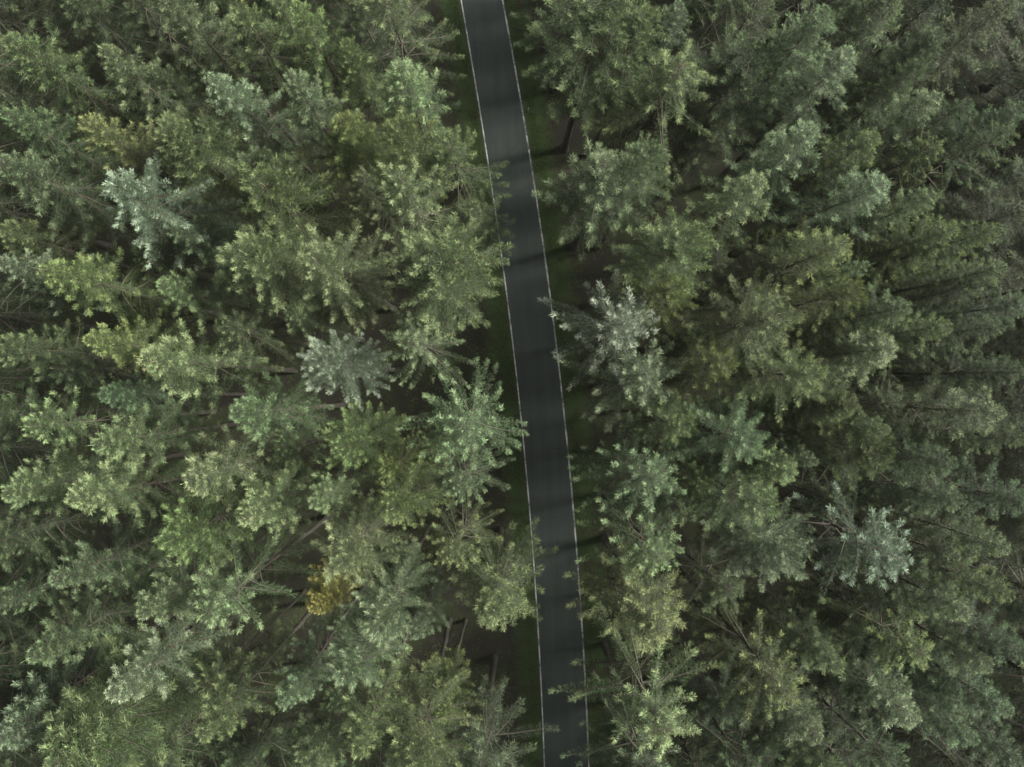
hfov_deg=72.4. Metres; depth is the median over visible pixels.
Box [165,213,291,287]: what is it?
spruce tree
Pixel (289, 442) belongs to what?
spruce tree
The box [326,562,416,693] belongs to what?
spruce tree
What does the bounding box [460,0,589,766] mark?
road
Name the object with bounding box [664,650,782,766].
spruce tree
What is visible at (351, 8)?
spruce tree
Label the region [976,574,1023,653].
spruce tree
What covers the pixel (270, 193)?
spruce tree
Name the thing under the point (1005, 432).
spruce tree
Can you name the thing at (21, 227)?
spruce tree
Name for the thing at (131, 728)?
spruce tree
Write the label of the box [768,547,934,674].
spruce tree
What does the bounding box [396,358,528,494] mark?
spruce tree
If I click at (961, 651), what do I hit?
spruce tree
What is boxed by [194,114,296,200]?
spruce tree
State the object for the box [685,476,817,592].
spruce tree
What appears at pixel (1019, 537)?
spruce tree
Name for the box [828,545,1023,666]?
spruce tree
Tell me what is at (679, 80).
spruce tree
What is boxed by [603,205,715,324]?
spruce tree
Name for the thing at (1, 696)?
spruce tree
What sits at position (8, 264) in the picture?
spruce tree
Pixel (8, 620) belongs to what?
spruce tree
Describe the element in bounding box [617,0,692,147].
spruce tree
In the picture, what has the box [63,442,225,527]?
spruce tree
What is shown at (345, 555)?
spruce tree
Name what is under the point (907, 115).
spruce tree
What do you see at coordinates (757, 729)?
spruce tree
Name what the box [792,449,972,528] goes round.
spruce tree
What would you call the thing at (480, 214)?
spruce tree
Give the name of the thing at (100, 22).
spruce tree
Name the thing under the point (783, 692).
spruce tree
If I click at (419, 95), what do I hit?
spruce tree
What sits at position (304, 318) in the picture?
spruce tree
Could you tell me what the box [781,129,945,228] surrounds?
spruce tree
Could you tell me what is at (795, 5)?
spruce tree
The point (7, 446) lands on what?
spruce tree
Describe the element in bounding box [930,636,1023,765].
spruce tree
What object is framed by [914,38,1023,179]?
spruce tree
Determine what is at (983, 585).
spruce tree
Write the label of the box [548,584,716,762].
spruce tree
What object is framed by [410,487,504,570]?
spruce tree
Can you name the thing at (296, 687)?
spruce tree
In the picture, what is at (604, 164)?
spruce tree
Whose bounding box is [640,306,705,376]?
spruce tree
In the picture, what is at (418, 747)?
spruce tree
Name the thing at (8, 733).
spruce tree
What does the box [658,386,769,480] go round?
spruce tree
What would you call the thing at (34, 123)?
spruce tree
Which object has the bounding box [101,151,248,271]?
spruce tree
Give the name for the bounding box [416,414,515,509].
spruce tree
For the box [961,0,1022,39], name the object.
spruce tree
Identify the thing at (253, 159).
spruce tree
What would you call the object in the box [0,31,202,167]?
spruce tree
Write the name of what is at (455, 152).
spruce tree
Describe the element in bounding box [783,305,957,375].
spruce tree
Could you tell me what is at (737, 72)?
spruce tree
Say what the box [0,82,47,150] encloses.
spruce tree
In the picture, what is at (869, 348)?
spruce tree
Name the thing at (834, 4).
spruce tree
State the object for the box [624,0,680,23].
spruce tree
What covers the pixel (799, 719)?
spruce tree
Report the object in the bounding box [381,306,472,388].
spruce tree
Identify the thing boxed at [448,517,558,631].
spruce tree
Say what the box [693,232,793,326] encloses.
spruce tree
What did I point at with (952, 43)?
spruce tree
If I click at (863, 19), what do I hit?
spruce tree
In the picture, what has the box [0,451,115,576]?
spruce tree
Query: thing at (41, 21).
spruce tree
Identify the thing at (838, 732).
spruce tree
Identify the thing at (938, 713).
spruce tree
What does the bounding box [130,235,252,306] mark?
spruce tree
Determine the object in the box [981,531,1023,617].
spruce tree
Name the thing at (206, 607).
spruce tree
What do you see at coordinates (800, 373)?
spruce tree
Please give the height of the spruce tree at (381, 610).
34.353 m
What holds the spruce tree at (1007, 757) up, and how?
on the ground at (592, 262)
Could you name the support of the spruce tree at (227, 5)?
on the ground at (592, 262)
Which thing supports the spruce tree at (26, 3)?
on the ground at (592, 262)
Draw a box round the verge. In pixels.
[432,0,619,766]
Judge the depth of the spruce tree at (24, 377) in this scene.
66.20 m
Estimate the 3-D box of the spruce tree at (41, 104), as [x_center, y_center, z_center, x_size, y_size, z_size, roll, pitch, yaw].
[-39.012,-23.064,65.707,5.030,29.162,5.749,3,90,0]
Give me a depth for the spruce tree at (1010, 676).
62.97 m
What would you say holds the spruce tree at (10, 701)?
on the ground at (592, 262)
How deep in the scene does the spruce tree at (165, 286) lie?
55.95 m
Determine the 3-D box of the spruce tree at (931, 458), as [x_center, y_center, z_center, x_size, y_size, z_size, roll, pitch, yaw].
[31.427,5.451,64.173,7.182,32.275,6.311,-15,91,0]
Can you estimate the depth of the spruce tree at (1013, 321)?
74.41 m
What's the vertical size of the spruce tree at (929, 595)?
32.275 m
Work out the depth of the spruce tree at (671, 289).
53.62 m
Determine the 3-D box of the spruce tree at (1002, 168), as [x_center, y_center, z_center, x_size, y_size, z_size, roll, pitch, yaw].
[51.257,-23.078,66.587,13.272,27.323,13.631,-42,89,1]
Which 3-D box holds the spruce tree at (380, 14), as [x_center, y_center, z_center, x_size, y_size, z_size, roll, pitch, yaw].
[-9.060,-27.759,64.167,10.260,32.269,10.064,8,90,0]
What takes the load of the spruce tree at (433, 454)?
on the ground at (592, 262)
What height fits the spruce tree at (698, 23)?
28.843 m
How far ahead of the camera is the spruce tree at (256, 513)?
54.06 m
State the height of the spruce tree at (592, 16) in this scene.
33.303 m
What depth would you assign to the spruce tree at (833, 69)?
55.08 m
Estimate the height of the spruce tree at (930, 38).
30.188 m
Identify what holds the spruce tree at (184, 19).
on the ground at (592, 262)
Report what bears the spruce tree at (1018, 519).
on the ground at (592, 262)
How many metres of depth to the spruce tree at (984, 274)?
55.75 m
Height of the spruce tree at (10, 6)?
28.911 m
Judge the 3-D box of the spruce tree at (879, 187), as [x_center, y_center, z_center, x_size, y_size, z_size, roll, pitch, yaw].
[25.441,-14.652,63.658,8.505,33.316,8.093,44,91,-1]
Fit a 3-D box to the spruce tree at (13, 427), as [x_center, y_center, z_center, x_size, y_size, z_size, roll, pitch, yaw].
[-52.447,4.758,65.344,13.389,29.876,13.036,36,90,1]
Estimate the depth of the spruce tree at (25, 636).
69.75 m
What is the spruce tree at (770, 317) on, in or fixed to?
on the ground at (592, 262)
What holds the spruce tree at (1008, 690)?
on the ground at (592, 262)
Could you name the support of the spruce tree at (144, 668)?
on the ground at (592, 262)
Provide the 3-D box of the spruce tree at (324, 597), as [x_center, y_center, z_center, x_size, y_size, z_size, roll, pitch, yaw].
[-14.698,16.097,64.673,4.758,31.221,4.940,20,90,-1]
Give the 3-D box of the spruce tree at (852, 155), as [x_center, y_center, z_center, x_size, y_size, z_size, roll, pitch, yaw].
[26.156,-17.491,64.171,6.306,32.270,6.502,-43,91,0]
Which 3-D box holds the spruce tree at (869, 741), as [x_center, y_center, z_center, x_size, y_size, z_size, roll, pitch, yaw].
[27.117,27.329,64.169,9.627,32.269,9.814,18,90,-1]
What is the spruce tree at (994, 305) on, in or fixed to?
on the ground at (592, 262)
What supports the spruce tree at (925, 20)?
on the ground at (592, 262)
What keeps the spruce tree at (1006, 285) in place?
on the ground at (592, 262)
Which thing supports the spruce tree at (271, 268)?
on the ground at (592, 262)
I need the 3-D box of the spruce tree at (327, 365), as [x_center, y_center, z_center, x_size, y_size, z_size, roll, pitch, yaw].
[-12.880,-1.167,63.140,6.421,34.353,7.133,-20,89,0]
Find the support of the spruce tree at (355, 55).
on the ground at (592, 262)
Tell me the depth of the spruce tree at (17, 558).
72.72 m
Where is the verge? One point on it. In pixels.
(588, 435)
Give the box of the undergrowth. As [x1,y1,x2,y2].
[20,14,1021,751]
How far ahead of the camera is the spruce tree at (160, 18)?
59.02 m
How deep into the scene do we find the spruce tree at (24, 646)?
66.83 m
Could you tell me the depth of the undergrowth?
79.94 m
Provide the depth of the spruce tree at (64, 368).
58.88 m
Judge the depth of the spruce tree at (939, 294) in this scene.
57.36 m
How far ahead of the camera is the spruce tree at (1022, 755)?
71.84 m
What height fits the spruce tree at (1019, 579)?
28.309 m
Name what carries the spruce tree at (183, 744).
on the ground at (592, 262)
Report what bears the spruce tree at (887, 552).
on the ground at (592, 262)
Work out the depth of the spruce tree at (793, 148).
54.29 m
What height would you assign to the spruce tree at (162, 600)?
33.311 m
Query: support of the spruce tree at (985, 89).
on the ground at (592, 262)
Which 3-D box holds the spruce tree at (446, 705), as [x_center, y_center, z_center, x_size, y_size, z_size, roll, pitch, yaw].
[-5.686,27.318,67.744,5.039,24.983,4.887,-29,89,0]
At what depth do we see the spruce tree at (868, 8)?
74.73 m
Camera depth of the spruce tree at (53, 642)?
54.82 m
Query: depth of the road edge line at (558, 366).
80.00 m
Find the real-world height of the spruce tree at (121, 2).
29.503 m
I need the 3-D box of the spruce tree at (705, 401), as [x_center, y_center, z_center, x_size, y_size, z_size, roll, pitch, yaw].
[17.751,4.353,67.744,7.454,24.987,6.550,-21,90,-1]
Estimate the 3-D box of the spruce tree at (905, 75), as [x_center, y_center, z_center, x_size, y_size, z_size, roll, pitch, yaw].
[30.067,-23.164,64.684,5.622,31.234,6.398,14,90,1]
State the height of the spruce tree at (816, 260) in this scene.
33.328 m
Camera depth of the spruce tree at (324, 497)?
54.57 m
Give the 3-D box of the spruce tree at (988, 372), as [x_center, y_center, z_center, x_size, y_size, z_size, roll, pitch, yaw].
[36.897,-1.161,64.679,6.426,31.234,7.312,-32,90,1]
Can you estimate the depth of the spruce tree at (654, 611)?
55.56 m
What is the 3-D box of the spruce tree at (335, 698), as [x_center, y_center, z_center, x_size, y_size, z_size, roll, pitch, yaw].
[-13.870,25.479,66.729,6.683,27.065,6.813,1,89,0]
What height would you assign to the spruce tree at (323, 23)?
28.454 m
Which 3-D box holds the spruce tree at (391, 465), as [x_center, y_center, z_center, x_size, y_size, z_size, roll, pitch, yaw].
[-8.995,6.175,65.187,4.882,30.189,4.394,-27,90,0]
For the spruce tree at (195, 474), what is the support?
on the ground at (592, 262)
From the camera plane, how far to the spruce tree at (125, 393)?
56.48 m
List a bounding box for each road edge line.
[461,0,544,766]
[502,0,589,766]
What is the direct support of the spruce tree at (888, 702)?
on the ground at (592, 262)
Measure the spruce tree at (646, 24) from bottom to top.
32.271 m
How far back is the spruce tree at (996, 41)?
62.50 m
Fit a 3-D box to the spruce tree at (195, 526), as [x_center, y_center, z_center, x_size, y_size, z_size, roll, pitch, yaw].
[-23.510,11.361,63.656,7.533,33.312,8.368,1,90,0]
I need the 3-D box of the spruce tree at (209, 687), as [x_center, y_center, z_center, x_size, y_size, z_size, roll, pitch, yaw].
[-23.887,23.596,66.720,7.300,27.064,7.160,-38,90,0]
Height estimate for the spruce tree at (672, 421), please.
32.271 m
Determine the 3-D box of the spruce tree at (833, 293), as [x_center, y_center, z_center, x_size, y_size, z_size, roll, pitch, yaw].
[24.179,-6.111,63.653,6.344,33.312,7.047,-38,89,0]
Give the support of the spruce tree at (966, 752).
on the ground at (592, 262)
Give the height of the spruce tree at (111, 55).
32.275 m
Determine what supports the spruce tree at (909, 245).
on the ground at (592, 262)
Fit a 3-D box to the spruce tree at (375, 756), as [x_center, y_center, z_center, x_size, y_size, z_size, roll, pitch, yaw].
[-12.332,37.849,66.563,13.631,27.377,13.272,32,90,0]
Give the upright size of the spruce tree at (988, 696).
32.270 m
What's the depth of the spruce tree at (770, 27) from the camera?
71.02 m
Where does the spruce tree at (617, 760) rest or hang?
on the ground at (592, 262)
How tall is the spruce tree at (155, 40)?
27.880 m
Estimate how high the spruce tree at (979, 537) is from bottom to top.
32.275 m
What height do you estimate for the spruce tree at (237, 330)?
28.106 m
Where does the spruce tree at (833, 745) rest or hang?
on the ground at (592, 262)
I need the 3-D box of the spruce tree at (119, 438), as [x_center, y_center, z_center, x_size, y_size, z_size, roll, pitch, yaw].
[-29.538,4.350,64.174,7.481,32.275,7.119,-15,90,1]
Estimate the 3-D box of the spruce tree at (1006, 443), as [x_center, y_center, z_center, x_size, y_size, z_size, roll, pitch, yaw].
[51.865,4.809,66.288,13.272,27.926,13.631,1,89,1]
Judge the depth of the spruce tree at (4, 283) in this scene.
70.71 m
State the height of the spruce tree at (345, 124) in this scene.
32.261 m
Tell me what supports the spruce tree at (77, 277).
on the ground at (592, 262)
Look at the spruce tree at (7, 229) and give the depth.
59.06 m
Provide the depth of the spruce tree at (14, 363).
72.41 m
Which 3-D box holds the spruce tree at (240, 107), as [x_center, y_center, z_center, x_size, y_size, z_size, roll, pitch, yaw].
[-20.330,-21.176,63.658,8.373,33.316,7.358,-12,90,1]
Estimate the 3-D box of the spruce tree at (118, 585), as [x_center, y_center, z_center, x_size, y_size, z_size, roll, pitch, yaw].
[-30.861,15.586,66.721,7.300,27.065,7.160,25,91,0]
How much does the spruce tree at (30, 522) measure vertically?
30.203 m
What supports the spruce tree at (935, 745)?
on the ground at (592, 262)
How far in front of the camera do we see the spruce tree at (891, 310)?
53.78 m
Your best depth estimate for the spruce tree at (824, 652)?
57.04 m
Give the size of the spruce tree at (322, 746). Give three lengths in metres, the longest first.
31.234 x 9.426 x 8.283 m
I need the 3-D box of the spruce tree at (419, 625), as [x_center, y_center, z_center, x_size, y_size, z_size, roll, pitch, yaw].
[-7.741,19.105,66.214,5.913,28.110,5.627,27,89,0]
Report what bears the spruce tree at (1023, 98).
on the ground at (592, 262)
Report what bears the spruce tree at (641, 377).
on the ground at (592, 262)
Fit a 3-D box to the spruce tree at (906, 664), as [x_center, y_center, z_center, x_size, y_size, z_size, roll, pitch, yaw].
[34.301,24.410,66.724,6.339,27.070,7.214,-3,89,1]
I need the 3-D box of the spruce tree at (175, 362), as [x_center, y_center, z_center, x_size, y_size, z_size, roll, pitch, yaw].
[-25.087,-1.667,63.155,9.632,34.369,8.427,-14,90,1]
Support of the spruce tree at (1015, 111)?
on the ground at (592, 262)
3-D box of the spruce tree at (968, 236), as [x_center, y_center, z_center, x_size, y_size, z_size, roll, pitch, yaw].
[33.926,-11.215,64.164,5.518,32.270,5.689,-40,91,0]
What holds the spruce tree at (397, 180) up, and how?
on the ground at (592, 262)
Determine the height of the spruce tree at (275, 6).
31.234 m
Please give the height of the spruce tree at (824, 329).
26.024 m
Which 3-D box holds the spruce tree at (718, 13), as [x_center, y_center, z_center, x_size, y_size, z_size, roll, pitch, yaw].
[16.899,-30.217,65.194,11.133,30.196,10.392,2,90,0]
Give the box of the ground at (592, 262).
[0,0,1023,766]
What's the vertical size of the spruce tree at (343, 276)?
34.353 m
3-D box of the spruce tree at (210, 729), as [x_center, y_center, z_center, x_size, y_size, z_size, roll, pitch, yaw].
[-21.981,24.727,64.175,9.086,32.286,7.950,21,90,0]
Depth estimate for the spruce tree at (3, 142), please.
67.92 m
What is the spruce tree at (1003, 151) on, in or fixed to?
on the ground at (592, 262)
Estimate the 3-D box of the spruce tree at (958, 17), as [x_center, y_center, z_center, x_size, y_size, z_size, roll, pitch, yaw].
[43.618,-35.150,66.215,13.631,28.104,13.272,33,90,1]
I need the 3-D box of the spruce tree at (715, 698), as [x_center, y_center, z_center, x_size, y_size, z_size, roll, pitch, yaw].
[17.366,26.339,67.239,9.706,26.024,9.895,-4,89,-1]
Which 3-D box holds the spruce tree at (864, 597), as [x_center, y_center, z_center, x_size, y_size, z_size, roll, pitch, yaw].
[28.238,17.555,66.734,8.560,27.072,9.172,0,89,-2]
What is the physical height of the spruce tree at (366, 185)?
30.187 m
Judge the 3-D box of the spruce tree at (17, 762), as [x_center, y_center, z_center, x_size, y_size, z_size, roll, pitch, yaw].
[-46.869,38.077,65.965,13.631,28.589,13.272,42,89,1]
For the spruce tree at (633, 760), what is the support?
on the ground at (592, 262)
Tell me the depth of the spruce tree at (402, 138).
52.01 m
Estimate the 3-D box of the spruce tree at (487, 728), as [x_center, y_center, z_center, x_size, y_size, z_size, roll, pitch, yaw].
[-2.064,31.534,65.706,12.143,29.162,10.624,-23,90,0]
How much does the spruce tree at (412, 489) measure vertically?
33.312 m
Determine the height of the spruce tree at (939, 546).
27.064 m
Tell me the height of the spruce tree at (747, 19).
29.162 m
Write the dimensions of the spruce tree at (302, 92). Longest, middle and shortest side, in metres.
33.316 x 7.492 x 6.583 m
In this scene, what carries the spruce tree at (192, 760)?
on the ground at (592, 262)
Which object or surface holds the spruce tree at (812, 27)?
on the ground at (592, 262)
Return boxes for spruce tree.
[0,0,55,80]
[0,0,90,33]
[0,0,108,103]
[0,18,112,164]
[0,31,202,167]
[0,71,173,182]
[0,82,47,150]
[0,100,108,227]
[0,104,26,215]
[0,105,191,215]
[0,148,191,252]
[0,150,115,288]
[0,158,61,261]
[0,214,166,282]
[0,247,199,322]
[0,252,99,381]
[0,254,59,345]
[0,315,100,446]
[0,316,195,396]
[0,340,32,392]
[0,367,99,502]
[0,374,168,449]
[0,381,62,478]
[0,432,190,516]
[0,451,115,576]
[0,466,51,576]
[0,472,168,562]
[0,518,107,671]
[0,531,153,614]
[0,540,42,632]
[0,587,93,717]
[0,601,190,750]
[0,606,56,716]
[0,623,123,766]
[0,668,61,752]
[0,710,41,766]
[0,717,66,766]
[1,1,52,30]
[20,373,216,462]
[21,545,225,665]
[33,246,231,339]
[34,702,174,766]
[35,607,242,766]
[42,0,156,32]
[42,0,176,79]
[44,492,239,597]
[48,547,201,641]
[48,676,191,766]
[49,322,202,423]
[59,0,202,111]
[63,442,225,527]
[73,112,249,224]
[81,308,255,379]
[88,396,256,467]
[97,43,231,138]
[97,370,258,430]
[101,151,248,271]
[102,509,238,598]
[104,0,263,87]
[104,565,271,703]
[120,721,233,766]
[122,0,251,121]
[129,644,266,766]
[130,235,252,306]
[133,522,286,623]
[136,318,297,415]
[147,104,299,230]
[151,63,276,166]
[152,475,306,571]
[155,0,297,145]
[155,269,296,335]
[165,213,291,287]
[171,0,312,101]
[178,742,236,766]
[180,423,323,511]
[186,507,333,632]
[187,588,306,697]
[188,712,305,766]
[193,0,286,43]
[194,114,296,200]
[195,604,322,743]
[203,70,336,200]
[214,217,354,322]
[214,293,323,379]
[219,656,315,766]
[222,0,365,86]
[224,0,335,152]
[227,373,345,452]
[230,150,366,272]
[233,453,354,532]
[235,145,350,253]
[254,0,349,40]
[259,0,344,114]
[268,712,358,766]
[270,403,355,475]
[273,585,365,711]
[280,289,364,362]
[281,67,375,205]
[285,637,384,766]
[287,0,384,158]
[292,219,399,335]
[296,328,399,410]
[304,523,383,614]
[307,0,455,73]
[308,446,392,516]
[311,485,418,587]
[317,706,441,766]
[318,630,399,713]
[319,400,411,476]
[322,109,405,222]
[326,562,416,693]
[336,0,415,128]
[337,37,401,155]
[339,0,467,142]
[340,609,425,759]
[342,165,436,259]
[350,521,438,649]
[352,150,473,267]
[364,446,453,530]
[371,617,484,766]
[373,55,461,189]
[373,105,457,233]
[374,428,434,485]
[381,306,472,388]
[383,210,513,343]
[383,715,503,766]
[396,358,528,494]
[398,555,458,639]
[400,120,511,237]
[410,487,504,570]
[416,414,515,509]
[416,422,468,472]
[420,618,475,722]
[422,653,559,766]
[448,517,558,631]
[449,189,515,270]
[510,0,613,93]
[520,0,670,153]
[531,140,653,264]
[538,269,660,390]
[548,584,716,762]
[557,301,692,431]
[561,640,697,766]
[563,524,686,656]
[565,410,700,534]
[574,464,690,587]
[579,693,685,766]
[581,38,717,200]
[582,0,668,153]
[596,130,674,249]
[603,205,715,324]
[606,751,626,766]
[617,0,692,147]
[617,265,697,346]
[618,386,701,451]
[619,670,739,766]
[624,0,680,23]
[636,436,719,504]
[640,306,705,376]
[643,220,741,318]
[646,514,756,615]
[648,0,767,124]
[648,26,785,180]
[648,611,754,730]
[651,0,786,79]
[652,108,735,205]
[654,323,739,408]
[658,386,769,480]
[663,436,782,545]
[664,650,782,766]
[665,168,769,270]
[666,266,808,384]
[672,397,738,456]
[672,566,809,719]
[673,697,784,766]
[681,0,775,43]
[681,0,780,120]
[685,335,830,426]
[685,413,799,491]
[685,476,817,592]
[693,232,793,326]
[695,118,821,237]
[695,599,823,746]
[697,3,835,161]
[704,216,853,314]
[709,42,857,186]
[713,0,871,94]
[714,565,845,675]
[717,634,845,766]
[718,360,859,436]
[726,267,868,348]
[733,161,892,261]
[733,721,850,766]
[734,258,872,307]
[737,128,882,228]
[737,444,853,530]
[738,462,914,603]
[738,650,893,766]
[739,293,847,360]
[739,320,898,402]
[740,0,781,30]
[742,620,912,766]
[745,426,819,467]
[748,399,891,458]
[753,0,903,147]
[753,412,898,491]
[761,589,922,731]
[762,530,889,631]
[766,350,908,445]
[767,87,946,209]
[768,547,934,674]
[772,279,913,357]
[774,711,901,766]
[776,187,941,265]
[777,52,935,179]
[780,201,887,281]
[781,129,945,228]
[782,211,963,292]
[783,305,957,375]
[784,417,960,483]
[791,0,890,35]
[791,25,949,156]
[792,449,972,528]
[792,602,983,750]
[795,524,974,623]
[800,96,981,203]
[802,0,953,120]
[806,558,999,678]
[810,301,1010,367]
[811,116,1022,231]
[811,213,1011,287]
[812,595,955,697]
[814,513,1016,604]
[815,486,1014,564]
[815,584,1020,720]
[817,268,990,333]
[818,0,1016,152]
[818,255,1007,320]
[821,478,964,574]
[826,101,1023,202]
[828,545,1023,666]
[830,614,1023,766]
[834,342,1023,414]
[834,666,1011,766]
[835,359,1007,455]
[836,442,1023,520]
[838,0,913,27]
[846,282,1023,350]
[853,728,960,766]
[863,0,1023,115]
[871,188,1023,268]
[877,401,1023,469]
[899,230,1023,360]
[900,0,1023,88]
[900,317,1023,454]
[901,153,1023,282]
[905,59,1023,213]
[906,571,1023,719]
[908,374,1023,495]
[908,497,1023,631]
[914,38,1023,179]
[917,433,1023,568]
[921,701,1023,766]
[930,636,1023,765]
[931,0,1020,29]
[954,90,1023,209]
[956,313,1023,392]
[956,640,1023,740]
[957,447,1023,557]
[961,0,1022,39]
[961,371,1023,492]
[968,723,1023,766]
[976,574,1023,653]
[981,1,1023,92]
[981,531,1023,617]
[983,202,1023,284]
[991,76,1023,169]
[992,276,1023,348]
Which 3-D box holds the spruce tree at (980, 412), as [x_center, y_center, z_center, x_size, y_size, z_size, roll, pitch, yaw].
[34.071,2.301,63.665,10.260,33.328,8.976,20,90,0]
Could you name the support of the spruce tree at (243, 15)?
on the ground at (592, 262)
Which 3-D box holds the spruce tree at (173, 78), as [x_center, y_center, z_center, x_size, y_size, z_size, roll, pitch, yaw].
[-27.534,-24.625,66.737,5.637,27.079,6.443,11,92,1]
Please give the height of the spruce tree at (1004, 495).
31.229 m
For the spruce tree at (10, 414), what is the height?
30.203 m
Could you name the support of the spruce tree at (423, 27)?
on the ground at (592, 262)
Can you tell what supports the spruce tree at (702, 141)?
on the ground at (592, 262)
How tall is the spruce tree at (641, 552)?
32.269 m
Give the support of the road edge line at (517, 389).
on the road
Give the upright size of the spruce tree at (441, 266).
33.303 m
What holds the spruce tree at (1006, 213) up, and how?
on the ground at (592, 262)
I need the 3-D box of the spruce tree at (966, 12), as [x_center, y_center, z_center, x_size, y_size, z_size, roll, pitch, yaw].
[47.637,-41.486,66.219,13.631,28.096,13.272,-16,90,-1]
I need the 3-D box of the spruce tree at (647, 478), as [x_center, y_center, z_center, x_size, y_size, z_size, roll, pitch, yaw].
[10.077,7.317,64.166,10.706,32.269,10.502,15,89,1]
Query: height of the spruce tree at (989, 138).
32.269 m
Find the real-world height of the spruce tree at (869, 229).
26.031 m
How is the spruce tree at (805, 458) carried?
on the ground at (592, 262)
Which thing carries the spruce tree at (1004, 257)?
on the ground at (592, 262)
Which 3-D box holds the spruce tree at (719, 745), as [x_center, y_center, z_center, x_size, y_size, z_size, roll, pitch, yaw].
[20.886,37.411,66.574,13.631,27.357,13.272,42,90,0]
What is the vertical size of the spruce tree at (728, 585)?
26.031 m
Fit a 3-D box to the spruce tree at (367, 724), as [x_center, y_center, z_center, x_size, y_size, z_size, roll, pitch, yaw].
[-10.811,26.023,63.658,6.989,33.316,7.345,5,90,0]
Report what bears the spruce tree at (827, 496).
on the ground at (592, 262)
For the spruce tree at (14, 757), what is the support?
on the ground at (592, 262)
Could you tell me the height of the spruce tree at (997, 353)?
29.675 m
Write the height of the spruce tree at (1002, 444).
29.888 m
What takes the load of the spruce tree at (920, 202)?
on the ground at (592, 262)
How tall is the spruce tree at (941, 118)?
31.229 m
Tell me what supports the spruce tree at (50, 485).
on the ground at (592, 262)
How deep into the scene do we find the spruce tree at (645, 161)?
52.80 m
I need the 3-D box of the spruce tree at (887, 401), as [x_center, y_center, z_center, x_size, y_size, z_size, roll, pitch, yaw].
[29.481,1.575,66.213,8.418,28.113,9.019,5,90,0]
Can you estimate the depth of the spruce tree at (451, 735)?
71.13 m
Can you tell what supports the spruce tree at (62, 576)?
on the ground at (592, 262)
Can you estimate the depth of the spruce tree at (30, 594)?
56.54 m
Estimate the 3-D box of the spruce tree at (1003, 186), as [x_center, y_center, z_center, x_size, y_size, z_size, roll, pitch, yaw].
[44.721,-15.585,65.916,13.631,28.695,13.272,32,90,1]
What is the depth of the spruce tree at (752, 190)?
54.30 m
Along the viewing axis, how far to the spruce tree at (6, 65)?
65.77 m
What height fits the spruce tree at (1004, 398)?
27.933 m
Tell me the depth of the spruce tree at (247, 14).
54.18 m
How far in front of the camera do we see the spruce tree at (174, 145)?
53.77 m
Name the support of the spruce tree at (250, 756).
on the ground at (592, 262)
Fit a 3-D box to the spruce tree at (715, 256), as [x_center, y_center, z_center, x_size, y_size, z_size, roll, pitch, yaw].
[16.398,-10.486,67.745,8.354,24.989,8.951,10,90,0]
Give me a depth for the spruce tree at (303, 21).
54.68 m
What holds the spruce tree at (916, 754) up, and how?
on the ground at (592, 262)
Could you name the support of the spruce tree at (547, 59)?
on the ground at (592, 262)
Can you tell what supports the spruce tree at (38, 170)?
on the ground at (592, 262)
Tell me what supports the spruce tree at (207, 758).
on the ground at (592, 262)
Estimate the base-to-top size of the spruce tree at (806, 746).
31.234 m
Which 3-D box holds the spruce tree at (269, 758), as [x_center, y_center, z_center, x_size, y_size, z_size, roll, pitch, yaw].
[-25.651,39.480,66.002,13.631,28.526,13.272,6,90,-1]
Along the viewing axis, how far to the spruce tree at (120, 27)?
67.19 m
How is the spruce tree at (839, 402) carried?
on the ground at (592, 262)
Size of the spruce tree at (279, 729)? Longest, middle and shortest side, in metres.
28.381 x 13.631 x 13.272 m
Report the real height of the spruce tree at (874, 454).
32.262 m
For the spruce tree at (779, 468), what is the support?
on the ground at (592, 262)
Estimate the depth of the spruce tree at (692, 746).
63.27 m
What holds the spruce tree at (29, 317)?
on the ground at (592, 262)
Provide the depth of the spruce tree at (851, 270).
53.43 m
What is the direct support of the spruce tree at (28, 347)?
on the ground at (592, 262)
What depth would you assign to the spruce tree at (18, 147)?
65.92 m
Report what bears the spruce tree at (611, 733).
on the ground at (592, 262)
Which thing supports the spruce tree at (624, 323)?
on the ground at (592, 262)
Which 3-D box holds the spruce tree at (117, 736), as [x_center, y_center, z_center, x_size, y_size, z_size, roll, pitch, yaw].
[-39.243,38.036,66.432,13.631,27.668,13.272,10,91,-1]
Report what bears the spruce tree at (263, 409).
on the ground at (592, 262)
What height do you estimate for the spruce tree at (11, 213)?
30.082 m
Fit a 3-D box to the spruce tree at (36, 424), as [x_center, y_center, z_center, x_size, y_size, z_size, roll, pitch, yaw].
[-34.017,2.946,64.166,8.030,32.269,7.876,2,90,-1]
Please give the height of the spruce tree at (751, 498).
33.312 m
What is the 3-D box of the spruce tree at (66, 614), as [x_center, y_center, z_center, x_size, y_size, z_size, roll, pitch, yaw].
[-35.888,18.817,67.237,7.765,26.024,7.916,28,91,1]
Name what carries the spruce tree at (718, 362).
on the ground at (592, 262)
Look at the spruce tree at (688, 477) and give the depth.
56.34 m
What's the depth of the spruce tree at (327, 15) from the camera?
66.97 m
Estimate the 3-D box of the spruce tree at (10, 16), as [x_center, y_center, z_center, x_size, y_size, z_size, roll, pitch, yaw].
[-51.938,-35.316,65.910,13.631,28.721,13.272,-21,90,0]
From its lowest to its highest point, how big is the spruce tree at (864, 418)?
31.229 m
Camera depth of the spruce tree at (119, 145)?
54.59 m
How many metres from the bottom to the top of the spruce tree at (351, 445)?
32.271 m
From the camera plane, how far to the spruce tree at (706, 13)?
70.75 m

